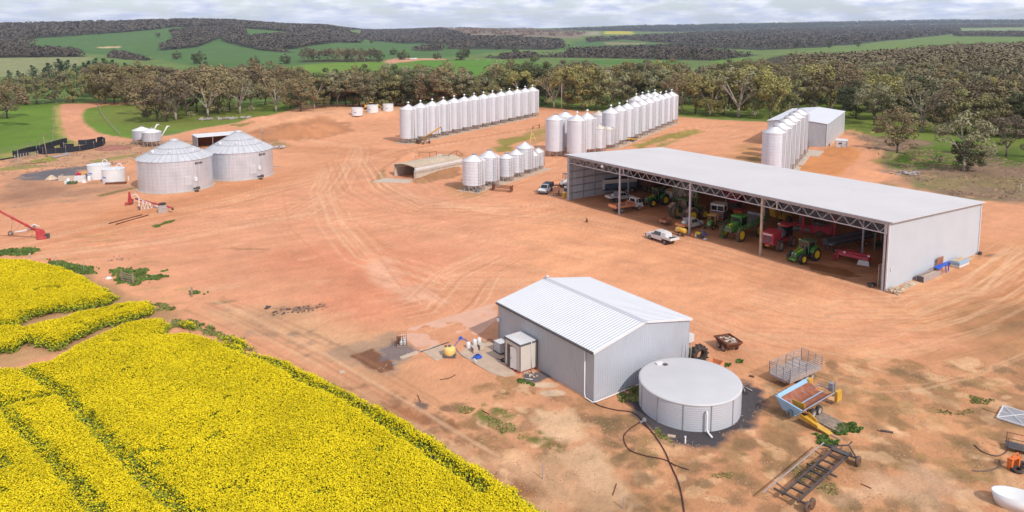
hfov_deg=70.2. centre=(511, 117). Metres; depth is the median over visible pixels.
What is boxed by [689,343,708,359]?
tyre
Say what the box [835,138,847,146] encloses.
container hut
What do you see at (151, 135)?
field bin
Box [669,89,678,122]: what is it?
tall silo
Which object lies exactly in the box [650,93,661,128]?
tall silo
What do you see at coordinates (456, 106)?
tall silo
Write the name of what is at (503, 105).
tall silo
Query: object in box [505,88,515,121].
tall silo
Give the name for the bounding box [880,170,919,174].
fallen branches
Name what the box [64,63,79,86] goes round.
pine tree
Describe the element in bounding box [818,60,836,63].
gum tree
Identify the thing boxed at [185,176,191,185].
access door
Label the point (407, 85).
gum tree
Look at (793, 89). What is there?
gum tree
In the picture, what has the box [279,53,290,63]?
gum tree
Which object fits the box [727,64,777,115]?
gum tree
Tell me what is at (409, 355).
drain channel
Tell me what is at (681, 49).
distant wood
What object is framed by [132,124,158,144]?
field bin
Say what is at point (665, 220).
box trailer
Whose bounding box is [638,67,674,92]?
gum tree
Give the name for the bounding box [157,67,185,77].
gum tree
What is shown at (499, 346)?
cube tank
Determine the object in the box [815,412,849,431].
timber pallet
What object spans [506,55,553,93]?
gum tree
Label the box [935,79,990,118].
gum tree
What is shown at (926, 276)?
steel trough
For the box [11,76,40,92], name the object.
gum tree
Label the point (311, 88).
gum tree
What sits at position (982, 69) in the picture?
gum tree
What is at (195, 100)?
gum tree
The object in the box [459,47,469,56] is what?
gum tree
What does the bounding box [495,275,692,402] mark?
farm shed
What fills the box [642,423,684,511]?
hose
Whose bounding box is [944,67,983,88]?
gum tree
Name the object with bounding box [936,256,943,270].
timber crate
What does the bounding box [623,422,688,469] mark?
hose
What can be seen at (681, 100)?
gum tree
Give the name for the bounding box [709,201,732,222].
cabover truck
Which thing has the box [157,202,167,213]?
stone block
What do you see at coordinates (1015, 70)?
gum tree
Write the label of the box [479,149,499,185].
squat silo
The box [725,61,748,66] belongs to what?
gum tree
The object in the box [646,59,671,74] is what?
gum tree
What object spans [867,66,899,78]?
gum tree
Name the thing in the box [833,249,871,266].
disc mower
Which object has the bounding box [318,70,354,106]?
gum tree
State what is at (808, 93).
gum tree
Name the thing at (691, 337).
white water tank
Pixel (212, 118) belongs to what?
fallen branches
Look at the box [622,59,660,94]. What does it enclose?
gum tree
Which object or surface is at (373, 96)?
gum tree
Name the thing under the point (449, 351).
mixing tank
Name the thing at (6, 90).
gum tree
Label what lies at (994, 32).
distant wood
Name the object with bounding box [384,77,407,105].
gum tree
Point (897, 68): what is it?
gum tree
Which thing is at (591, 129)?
silo
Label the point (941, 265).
implement frame
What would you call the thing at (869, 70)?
gum tree
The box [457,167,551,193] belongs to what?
concrete slab
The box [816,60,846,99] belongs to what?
gum tree
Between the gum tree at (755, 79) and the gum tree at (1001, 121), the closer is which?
the gum tree at (1001, 121)
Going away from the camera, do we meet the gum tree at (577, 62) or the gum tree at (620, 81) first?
the gum tree at (620, 81)
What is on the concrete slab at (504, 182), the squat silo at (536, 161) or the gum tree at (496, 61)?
the squat silo at (536, 161)
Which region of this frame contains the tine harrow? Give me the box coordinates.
[492,184,512,191]
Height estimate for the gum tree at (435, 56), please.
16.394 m
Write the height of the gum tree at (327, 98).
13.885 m
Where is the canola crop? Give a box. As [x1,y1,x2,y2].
[0,258,547,511]
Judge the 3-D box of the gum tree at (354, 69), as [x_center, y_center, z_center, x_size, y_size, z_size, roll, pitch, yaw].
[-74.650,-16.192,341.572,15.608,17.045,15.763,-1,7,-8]
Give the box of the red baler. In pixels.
[801,213,836,238]
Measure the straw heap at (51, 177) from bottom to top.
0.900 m
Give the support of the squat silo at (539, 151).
on the concrete slab at (504, 182)
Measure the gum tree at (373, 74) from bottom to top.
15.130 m
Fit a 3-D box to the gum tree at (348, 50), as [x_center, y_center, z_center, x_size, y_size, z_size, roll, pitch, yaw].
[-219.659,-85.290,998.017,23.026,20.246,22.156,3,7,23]
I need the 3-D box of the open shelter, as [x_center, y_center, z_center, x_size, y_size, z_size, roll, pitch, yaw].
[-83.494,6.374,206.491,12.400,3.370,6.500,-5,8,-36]
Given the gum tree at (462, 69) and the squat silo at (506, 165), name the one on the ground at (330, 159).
the gum tree at (462, 69)
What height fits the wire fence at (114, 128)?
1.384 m
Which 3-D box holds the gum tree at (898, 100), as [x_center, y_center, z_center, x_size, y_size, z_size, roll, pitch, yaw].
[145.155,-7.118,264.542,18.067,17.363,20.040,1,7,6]
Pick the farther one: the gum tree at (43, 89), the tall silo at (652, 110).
the gum tree at (43, 89)
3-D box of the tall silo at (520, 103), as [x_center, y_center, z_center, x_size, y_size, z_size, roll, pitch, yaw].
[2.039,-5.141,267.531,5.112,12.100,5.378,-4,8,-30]
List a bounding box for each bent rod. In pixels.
[972,459,999,471]
[974,444,1006,455]
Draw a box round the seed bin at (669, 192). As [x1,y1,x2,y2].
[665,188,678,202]
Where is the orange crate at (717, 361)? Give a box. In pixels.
[709,358,723,366]
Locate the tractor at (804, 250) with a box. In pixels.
[786,237,821,264]
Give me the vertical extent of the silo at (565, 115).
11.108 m
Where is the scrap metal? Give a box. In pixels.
[867,282,876,287]
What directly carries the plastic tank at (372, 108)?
on the ground at (330, 159)
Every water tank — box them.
[639,357,742,437]
[689,333,693,342]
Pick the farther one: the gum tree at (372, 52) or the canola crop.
the gum tree at (372, 52)
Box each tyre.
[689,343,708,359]
[1010,465,1023,473]
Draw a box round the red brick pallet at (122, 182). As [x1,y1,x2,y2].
[105,181,126,184]
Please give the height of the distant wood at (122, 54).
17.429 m
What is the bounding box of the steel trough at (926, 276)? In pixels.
[916,268,940,282]
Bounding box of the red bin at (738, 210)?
[733,208,746,213]
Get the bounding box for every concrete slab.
[395,115,540,144]
[400,303,496,349]
[421,344,457,360]
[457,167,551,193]
[459,341,515,376]
[606,122,680,148]
[791,153,809,169]
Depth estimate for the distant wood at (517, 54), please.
1163.96 m
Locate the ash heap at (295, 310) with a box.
[272,304,322,314]
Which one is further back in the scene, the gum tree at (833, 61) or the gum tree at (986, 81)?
the gum tree at (833, 61)
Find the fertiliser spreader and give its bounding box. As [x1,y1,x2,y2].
[775,377,841,439]
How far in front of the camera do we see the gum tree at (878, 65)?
368.27 m
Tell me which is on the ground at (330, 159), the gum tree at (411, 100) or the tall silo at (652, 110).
the gum tree at (411, 100)
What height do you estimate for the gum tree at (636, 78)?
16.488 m
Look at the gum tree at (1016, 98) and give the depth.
221.40 m
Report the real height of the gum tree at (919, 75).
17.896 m
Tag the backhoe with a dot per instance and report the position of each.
(780, 215)
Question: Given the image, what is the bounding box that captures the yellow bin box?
[562,191,566,197]
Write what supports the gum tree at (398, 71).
on the ground at (330, 159)
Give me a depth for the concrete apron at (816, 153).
192.08 m
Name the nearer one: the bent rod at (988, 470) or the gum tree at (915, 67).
the bent rod at (988, 470)
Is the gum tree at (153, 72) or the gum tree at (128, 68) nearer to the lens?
the gum tree at (153, 72)
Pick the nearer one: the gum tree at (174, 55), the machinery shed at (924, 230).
the machinery shed at (924, 230)
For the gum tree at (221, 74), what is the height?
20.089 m
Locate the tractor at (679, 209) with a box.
[667,196,708,219]
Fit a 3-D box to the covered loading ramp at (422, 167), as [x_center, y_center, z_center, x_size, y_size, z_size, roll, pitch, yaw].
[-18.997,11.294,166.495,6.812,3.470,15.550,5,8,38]
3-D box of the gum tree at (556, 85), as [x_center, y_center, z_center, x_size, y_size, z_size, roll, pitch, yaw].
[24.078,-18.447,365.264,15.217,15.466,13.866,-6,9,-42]
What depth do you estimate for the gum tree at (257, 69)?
306.22 m
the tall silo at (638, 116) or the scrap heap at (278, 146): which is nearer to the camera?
the scrap heap at (278, 146)
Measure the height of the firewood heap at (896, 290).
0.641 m
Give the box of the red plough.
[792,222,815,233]
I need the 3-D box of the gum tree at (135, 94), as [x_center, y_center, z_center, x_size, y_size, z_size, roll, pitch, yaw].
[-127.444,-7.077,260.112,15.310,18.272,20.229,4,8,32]
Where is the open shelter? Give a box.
[191,131,233,146]
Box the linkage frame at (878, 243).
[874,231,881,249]
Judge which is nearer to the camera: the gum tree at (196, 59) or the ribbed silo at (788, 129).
the ribbed silo at (788, 129)
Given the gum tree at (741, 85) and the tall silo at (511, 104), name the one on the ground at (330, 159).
the gum tree at (741, 85)
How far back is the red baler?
113.66 m
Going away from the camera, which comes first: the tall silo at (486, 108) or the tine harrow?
the tine harrow
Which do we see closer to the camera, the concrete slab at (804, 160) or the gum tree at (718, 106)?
the concrete slab at (804, 160)
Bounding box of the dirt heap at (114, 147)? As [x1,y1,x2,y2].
[94,145,132,150]
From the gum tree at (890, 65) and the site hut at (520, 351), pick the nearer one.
the site hut at (520, 351)
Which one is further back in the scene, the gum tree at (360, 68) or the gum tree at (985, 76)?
the gum tree at (360, 68)
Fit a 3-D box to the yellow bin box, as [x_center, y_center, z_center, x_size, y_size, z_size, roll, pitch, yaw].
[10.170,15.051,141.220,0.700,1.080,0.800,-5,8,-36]
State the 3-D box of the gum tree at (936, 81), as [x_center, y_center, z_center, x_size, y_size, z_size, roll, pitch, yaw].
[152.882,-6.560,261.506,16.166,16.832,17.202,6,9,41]
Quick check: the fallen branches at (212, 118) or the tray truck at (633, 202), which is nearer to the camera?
the tray truck at (633, 202)
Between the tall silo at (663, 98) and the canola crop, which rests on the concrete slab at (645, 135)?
the tall silo at (663, 98)
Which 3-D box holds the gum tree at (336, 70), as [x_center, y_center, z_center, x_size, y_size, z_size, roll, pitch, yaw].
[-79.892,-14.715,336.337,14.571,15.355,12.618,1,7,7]
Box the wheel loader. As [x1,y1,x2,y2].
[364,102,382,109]
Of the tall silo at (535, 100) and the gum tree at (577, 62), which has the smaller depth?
the tall silo at (535, 100)
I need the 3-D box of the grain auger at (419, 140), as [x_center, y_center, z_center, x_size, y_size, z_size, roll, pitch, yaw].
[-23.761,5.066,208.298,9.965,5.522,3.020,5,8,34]
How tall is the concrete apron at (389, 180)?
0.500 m
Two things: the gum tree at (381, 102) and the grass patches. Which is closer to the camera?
the grass patches
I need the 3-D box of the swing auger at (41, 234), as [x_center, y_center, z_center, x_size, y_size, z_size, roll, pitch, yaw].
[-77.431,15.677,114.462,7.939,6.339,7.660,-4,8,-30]
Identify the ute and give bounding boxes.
[537,181,553,193]
[605,191,632,201]
[645,229,678,244]
[675,217,703,229]
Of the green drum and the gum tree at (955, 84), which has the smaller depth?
the green drum
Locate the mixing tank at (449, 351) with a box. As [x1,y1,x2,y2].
[443,345,455,357]
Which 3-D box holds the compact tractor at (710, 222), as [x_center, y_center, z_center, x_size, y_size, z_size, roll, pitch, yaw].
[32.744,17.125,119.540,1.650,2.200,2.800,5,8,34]
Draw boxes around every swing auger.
[0,210,49,239]
[125,192,173,209]
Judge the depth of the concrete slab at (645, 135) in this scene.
225.91 m
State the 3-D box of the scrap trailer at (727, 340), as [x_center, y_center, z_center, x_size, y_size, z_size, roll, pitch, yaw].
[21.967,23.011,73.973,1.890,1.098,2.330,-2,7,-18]
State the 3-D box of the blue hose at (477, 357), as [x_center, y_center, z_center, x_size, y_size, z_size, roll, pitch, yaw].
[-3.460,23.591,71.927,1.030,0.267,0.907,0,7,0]
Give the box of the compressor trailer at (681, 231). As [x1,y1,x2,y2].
[675,227,686,235]
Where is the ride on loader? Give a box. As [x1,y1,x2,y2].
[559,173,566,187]
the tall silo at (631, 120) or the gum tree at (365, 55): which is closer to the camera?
the tall silo at (631, 120)
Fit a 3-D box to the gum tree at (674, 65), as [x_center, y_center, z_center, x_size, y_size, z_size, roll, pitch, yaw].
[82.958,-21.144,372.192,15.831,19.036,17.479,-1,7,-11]
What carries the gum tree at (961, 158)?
on the ground at (330, 159)
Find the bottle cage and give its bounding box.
[396,331,406,346]
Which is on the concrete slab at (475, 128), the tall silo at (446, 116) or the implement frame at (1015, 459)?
the tall silo at (446, 116)
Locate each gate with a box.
[120,271,133,282]
[996,405,1023,426]
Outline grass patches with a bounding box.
[0,220,994,495]
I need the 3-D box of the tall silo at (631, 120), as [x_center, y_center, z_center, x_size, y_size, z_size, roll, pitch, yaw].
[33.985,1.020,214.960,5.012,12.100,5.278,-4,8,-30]
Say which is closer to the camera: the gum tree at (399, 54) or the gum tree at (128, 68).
the gum tree at (128, 68)
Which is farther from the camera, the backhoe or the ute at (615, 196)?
the ute at (615, 196)
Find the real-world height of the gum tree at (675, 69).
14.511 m
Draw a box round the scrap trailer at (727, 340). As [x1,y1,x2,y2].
[714,333,742,351]
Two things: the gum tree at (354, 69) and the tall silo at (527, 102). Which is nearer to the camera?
the tall silo at (527, 102)
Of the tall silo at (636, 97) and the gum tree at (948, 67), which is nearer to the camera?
the tall silo at (636, 97)
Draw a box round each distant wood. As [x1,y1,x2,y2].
[0,18,361,47]
[0,44,84,56]
[107,49,149,60]
[158,24,247,48]
[220,27,364,51]
[360,27,568,48]
[412,43,445,50]
[444,27,584,35]
[485,50,539,58]
[540,43,752,59]
[551,19,1023,30]
[586,23,1023,48]
[765,41,1023,79]
[952,30,1023,35]
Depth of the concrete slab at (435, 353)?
73.05 m
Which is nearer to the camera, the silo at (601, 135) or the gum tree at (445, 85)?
the silo at (601, 135)
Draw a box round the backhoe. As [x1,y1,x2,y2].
[769,202,791,222]
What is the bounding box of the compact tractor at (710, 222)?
[704,213,718,229]
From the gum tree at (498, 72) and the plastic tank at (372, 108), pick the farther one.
the gum tree at (498, 72)
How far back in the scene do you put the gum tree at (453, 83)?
309.24 m
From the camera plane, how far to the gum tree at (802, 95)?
291.62 m
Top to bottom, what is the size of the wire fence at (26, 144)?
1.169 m
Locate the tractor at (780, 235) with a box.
[762,222,796,251]
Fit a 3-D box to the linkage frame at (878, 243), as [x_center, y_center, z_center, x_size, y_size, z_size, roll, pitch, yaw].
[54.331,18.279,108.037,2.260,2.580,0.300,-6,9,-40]
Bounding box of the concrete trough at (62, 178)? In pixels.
[58,174,78,180]
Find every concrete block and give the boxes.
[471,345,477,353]
[477,342,483,350]
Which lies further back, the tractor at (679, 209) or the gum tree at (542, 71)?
the gum tree at (542, 71)
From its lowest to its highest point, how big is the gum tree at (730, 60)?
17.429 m
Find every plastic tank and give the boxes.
[86,159,110,179]
[101,163,125,183]
[351,107,362,115]
[367,105,377,112]
[383,103,392,111]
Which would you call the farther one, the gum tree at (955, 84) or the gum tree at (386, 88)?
the gum tree at (386, 88)
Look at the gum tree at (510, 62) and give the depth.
357.58 m
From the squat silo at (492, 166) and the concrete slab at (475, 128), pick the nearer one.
the squat silo at (492, 166)
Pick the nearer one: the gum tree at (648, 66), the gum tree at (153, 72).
the gum tree at (153, 72)
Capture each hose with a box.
[472,354,481,358]
[594,402,651,432]
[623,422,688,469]
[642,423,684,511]
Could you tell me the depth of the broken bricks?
68.44 m
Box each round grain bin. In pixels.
[135,139,215,194]
[204,130,274,181]
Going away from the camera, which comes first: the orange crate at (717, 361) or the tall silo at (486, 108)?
the orange crate at (717, 361)
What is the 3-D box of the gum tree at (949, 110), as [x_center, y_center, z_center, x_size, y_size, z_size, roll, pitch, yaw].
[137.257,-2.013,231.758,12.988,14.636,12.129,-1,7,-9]
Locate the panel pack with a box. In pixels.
[950,257,968,267]
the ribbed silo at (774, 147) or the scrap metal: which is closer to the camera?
the scrap metal
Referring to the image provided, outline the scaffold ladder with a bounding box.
[877,264,881,286]
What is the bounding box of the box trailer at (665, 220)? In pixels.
[659,217,671,224]
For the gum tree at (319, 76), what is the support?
on the ground at (330, 159)
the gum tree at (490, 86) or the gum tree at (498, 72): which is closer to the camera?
the gum tree at (490, 86)
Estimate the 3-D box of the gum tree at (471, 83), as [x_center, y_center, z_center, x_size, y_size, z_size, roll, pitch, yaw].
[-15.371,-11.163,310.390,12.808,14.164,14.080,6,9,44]
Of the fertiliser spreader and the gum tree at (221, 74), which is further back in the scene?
the gum tree at (221, 74)
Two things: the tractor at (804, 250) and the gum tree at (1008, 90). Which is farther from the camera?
the gum tree at (1008, 90)
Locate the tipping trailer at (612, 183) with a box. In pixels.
[603,176,636,192]
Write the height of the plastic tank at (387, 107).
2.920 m
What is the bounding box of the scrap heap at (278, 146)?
[273,145,285,148]
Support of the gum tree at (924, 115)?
on the ground at (330, 159)
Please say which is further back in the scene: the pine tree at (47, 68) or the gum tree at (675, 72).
the pine tree at (47, 68)
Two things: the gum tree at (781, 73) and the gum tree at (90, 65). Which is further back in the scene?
the gum tree at (90, 65)
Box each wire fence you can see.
[0,138,57,151]
[14,151,37,159]
[18,100,120,103]
[97,103,120,136]
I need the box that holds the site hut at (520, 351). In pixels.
[504,331,537,373]
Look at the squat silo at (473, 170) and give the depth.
146.12 m
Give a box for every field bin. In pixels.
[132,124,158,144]
[141,126,169,146]
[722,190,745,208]
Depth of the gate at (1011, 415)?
60.84 m
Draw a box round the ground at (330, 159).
[0,19,1023,511]
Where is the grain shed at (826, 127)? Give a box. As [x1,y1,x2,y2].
[767,107,844,146]
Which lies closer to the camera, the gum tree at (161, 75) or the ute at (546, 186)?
the ute at (546, 186)
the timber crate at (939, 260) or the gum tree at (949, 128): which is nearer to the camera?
the timber crate at (939, 260)
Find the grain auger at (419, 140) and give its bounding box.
[415,126,441,144]
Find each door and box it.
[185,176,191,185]
[250,165,255,173]
[510,347,516,369]
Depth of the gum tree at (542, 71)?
320.36 m
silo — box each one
[400,101,416,142]
[413,100,428,140]
[425,98,440,137]
[437,97,451,135]
[448,95,461,133]
[458,94,471,130]
[462,153,485,190]
[468,93,481,128]
[478,91,490,125]
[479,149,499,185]
[487,90,499,124]
[496,89,507,122]
[499,152,514,180]
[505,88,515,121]
[509,149,524,176]
[513,87,523,119]
[516,141,533,173]
[521,86,531,116]
[528,85,538,116]
[534,147,544,168]
[534,151,539,170]
[545,113,564,156]
[558,111,572,152]
[567,111,586,153]
[582,109,596,152]
[592,110,601,124]
[592,124,606,151]
[602,104,619,147]
[604,126,614,148]
[613,102,627,144]
[623,100,634,141]
[629,93,642,102]
[630,98,642,137]
[637,96,648,134]
[644,95,655,132]
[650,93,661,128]
[656,92,667,127]
[663,90,672,125]
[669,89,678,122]
[761,125,787,167]
[768,121,792,168]
[774,117,796,168]
[779,114,801,164]
[784,111,805,159]
[788,108,809,155]
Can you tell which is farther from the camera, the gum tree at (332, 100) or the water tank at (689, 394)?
the gum tree at (332, 100)
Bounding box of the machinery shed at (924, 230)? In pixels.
[564,147,985,290]
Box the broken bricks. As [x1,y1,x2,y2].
[524,371,537,376]
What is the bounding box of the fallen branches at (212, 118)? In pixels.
[199,116,250,119]
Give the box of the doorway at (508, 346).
[507,343,511,364]
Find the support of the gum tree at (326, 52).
on the ground at (330, 159)
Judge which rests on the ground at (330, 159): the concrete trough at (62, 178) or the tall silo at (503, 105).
the concrete trough at (62, 178)
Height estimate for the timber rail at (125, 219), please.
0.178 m
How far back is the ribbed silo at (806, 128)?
187.79 m
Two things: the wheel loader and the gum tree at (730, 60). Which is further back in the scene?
the gum tree at (730, 60)
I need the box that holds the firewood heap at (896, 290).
[887,286,905,295]
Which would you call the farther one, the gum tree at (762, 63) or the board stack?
the gum tree at (762, 63)
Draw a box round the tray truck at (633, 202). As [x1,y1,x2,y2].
[608,196,642,212]
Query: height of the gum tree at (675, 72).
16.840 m
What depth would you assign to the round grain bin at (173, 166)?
146.14 m
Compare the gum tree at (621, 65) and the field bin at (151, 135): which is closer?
the field bin at (151, 135)
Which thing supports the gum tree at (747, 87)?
on the ground at (330, 159)
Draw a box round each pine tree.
[5,70,12,85]
[25,65,40,85]
[39,63,59,89]
[49,58,67,80]
[55,62,66,87]
[62,60,75,87]
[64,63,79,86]
[72,62,87,89]
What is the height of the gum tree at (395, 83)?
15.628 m
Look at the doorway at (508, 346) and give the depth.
69.80 m
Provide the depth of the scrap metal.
92.19 m
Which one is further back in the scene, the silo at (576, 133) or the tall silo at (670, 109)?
the tall silo at (670, 109)
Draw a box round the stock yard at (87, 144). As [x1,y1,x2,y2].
[0,135,104,159]
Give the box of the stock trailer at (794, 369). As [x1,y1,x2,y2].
[769,348,822,383]
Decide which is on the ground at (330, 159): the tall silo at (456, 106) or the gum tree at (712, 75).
the gum tree at (712, 75)
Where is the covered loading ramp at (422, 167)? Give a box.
[393,154,462,178]
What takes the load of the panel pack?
on the ground at (330, 159)
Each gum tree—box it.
[0,78,29,117]
[0,86,30,117]
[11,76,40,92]
[16,75,54,103]
[33,68,75,101]
[54,69,90,101]
[76,62,118,93]
[77,63,103,90]
[84,63,123,103]
[89,66,129,104]
[90,63,119,96]
[104,66,147,84]
[112,70,139,102]
[116,73,142,105]
[117,60,149,83]
[118,79,164,110]
[128,72,184,121]
[130,65,157,78]
[138,79,191,121]
[139,70,172,104]
[149,66,174,81]
[153,70,217,114]
[153,75,198,119]
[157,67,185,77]
[159,66,194,74]
[161,71,191,108]
[170,69,218,111]
[171,51,182,58]
[184,72,229,116]
[187,63,229,104]
[190,51,206,63]
[193,64,241,113]
[198,67,253,110]
[217,71,260,113]
[225,58,275,107]
[231,64,259,93]
[250,60,281,95]
[251,77,282,104]
[254,74,299,111]
[268,68,299,94]
[272,81,302,107]
[274,65,312,94]
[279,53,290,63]
[279,72,319,111]
[282,67,307,91]
[297,76,331,108]
[298,51,310,60]
[300,46,314,58]
[305,67,334,105]
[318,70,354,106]
[319,74,345,105]
[321,49,333,60]
[324,69,345,95]
[326,48,338,58]
[328,69,357,105]
[334,72,363,105]
[335,47,346,60]
[337,65,359,76]
[341,48,350,59]
[341,70,373,106]
[343,67,366,95]
[344,48,358,61]
[348,50,362,60]
[350,76,379,104]
[359,50,369,61]
[360,77,385,104]
[361,64,377,97]
[363,70,399,106]
[364,49,375,59]
[366,69,389,80]
[368,48,379,60]
[374,72,404,103]
[375,50,385,61]
[380,63,411,76]
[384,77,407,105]
[388,71,422,105]
[389,48,397,54]
[391,64,414,102]
[396,50,409,59]
[398,69,428,105]
[400,72,433,103]
[404,65,432,93]
[412,82,440,102]
[413,64,437,94]
[413,69,451,101]
[423,68,457,99]
[432,60,471,98]
[433,52,441,58]
[439,70,470,98]
[439,74,461,100]
[452,76,474,98]
[455,50,464,59]
[458,71,486,97]
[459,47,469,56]
[462,75,490,97]
[469,77,499,95]
[478,63,519,92]
[478,71,508,93]
[480,59,514,78]
[489,58,519,87]
[489,63,523,90]
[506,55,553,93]
[506,70,536,91]
[524,62,563,103]
[533,61,553,95]
[533,67,573,108]
[549,65,584,108]
[551,59,576,92]
[554,65,570,90]
[562,61,588,93]
[562,63,601,108]
[572,60,612,96]
[572,66,619,109]
[595,69,632,107]
[605,62,633,89]
[608,71,642,103]
[611,61,638,91]
[618,65,645,94]
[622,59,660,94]
[622,63,658,95]
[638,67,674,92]
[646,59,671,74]
[650,47,661,55]
[651,70,687,105]
[659,66,685,90]
[660,69,702,113]
[661,57,690,77]
[668,67,694,104]
[672,72,718,113]
[677,63,710,100]
[678,65,706,92]
[687,69,713,103]
[689,78,726,115]
[695,69,729,100]
[700,70,747,114]
[707,64,729,70]
[708,63,764,117]
[714,64,741,99]
[716,67,750,101]
[723,59,742,69]
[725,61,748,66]
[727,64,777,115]
[728,68,759,99]
[735,60,754,66]
[747,66,772,102]
[750,73,793,118]
[751,64,780,70]
[753,58,781,70]
[764,75,806,112]
[766,61,794,73]
[771,69,787,98]
[774,67,799,102]
[782,71,822,107]
[783,71,811,102]
[793,63,836,105]
[795,63,812,70]
[800,65,866,108]
[803,59,818,65]
[813,62,858,98]
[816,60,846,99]
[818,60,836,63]
[824,40,832,47]
[832,64,864,108]
[836,63,865,97]
[837,80,874,118]
[850,82,896,124]
[851,65,878,77]
[853,70,891,106]
[856,66,880,74]
[860,74,894,111]
[861,74,906,115]
[865,61,891,73]
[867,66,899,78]
[869,66,915,108]
[872,105,931,152]
[880,60,899,71]
[884,73,934,120]
[886,79,922,112]
[892,78,960,131]
[900,68,951,106]
[904,69,938,104]
[905,76,949,119]
[906,62,927,69]
[920,75,961,116]
[921,89,971,126]
[927,81,988,121]
[929,66,954,76]
[930,109,999,170]
[932,60,957,70]
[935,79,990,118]
[937,67,973,79]
[938,72,973,89]
[938,86,995,133]
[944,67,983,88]
[950,137,987,170]
[951,61,988,75]
[958,78,1007,110]
[959,96,1008,135]
[969,65,993,79]
[971,97,1023,134]
[974,75,1002,110]
[978,65,1007,79]
[979,72,1023,116]
[980,114,1023,156]
[981,77,1023,94]
[983,61,1013,73]
[992,95,1023,135]
[995,80,1023,102]
[996,63,1023,78]
[1000,74,1022,84]
[1007,93,1023,130]
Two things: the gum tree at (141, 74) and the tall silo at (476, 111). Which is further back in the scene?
the gum tree at (141, 74)
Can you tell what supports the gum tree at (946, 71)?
on the ground at (330, 159)
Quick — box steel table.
[1005,432,1023,451]
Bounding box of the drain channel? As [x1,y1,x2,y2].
[400,351,418,358]
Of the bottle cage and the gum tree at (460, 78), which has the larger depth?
the gum tree at (460, 78)
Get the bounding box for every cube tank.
[74,175,85,181]
[493,338,504,354]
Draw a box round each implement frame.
[933,261,949,272]
[1007,452,1020,470]
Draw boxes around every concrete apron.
[372,178,412,182]
[805,150,823,156]
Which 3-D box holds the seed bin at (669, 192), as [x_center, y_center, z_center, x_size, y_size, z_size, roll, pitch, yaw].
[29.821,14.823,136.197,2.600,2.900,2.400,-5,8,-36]
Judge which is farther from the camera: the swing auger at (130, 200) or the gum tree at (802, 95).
the gum tree at (802, 95)
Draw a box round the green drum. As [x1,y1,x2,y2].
[66,181,77,183]
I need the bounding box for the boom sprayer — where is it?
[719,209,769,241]
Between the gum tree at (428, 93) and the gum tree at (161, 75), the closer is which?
the gum tree at (428, 93)
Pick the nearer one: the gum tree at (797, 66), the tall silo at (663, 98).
the tall silo at (663, 98)
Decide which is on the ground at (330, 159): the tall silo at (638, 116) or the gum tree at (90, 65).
the gum tree at (90, 65)
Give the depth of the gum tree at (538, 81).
302.11 m
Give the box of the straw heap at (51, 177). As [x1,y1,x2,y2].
[45,175,57,179]
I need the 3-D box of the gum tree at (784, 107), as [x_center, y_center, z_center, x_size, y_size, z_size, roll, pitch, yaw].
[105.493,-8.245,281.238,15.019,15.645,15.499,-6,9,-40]
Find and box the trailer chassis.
[763,441,860,511]
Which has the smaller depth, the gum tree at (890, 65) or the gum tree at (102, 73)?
the gum tree at (102, 73)
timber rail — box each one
[108,214,142,223]
[116,215,147,224]
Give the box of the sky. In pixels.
[0,0,1023,28]
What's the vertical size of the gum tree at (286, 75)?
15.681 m
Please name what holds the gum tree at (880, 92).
on the ground at (330, 159)
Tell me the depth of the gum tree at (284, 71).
357.69 m
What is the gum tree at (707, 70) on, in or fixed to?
on the ground at (330, 159)
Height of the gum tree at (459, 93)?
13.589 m
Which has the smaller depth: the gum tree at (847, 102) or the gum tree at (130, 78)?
the gum tree at (847, 102)
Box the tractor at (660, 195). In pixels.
[642,187,669,206]
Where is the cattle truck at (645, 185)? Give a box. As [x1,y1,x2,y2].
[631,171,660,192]
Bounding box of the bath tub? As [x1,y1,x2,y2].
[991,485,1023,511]
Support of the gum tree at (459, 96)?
on the ground at (330, 159)
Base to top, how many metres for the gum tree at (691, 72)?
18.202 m
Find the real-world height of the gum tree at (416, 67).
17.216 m
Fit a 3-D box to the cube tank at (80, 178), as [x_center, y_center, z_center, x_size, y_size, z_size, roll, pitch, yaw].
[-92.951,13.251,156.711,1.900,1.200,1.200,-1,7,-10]
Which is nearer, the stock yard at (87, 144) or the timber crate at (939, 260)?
the timber crate at (939, 260)
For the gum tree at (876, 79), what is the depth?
293.00 m
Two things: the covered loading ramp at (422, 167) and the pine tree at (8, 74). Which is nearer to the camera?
the covered loading ramp at (422, 167)
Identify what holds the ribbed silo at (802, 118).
on the ground at (330, 159)
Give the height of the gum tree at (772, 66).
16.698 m
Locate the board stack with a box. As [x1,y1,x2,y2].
[902,281,918,288]
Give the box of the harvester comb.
[822,229,874,252]
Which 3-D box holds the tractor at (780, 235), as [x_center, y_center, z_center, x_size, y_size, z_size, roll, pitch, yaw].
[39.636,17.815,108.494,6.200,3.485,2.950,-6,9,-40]
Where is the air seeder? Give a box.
[671,182,698,204]
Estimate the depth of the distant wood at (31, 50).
1213.42 m
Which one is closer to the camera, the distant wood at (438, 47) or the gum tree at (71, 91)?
the gum tree at (71, 91)

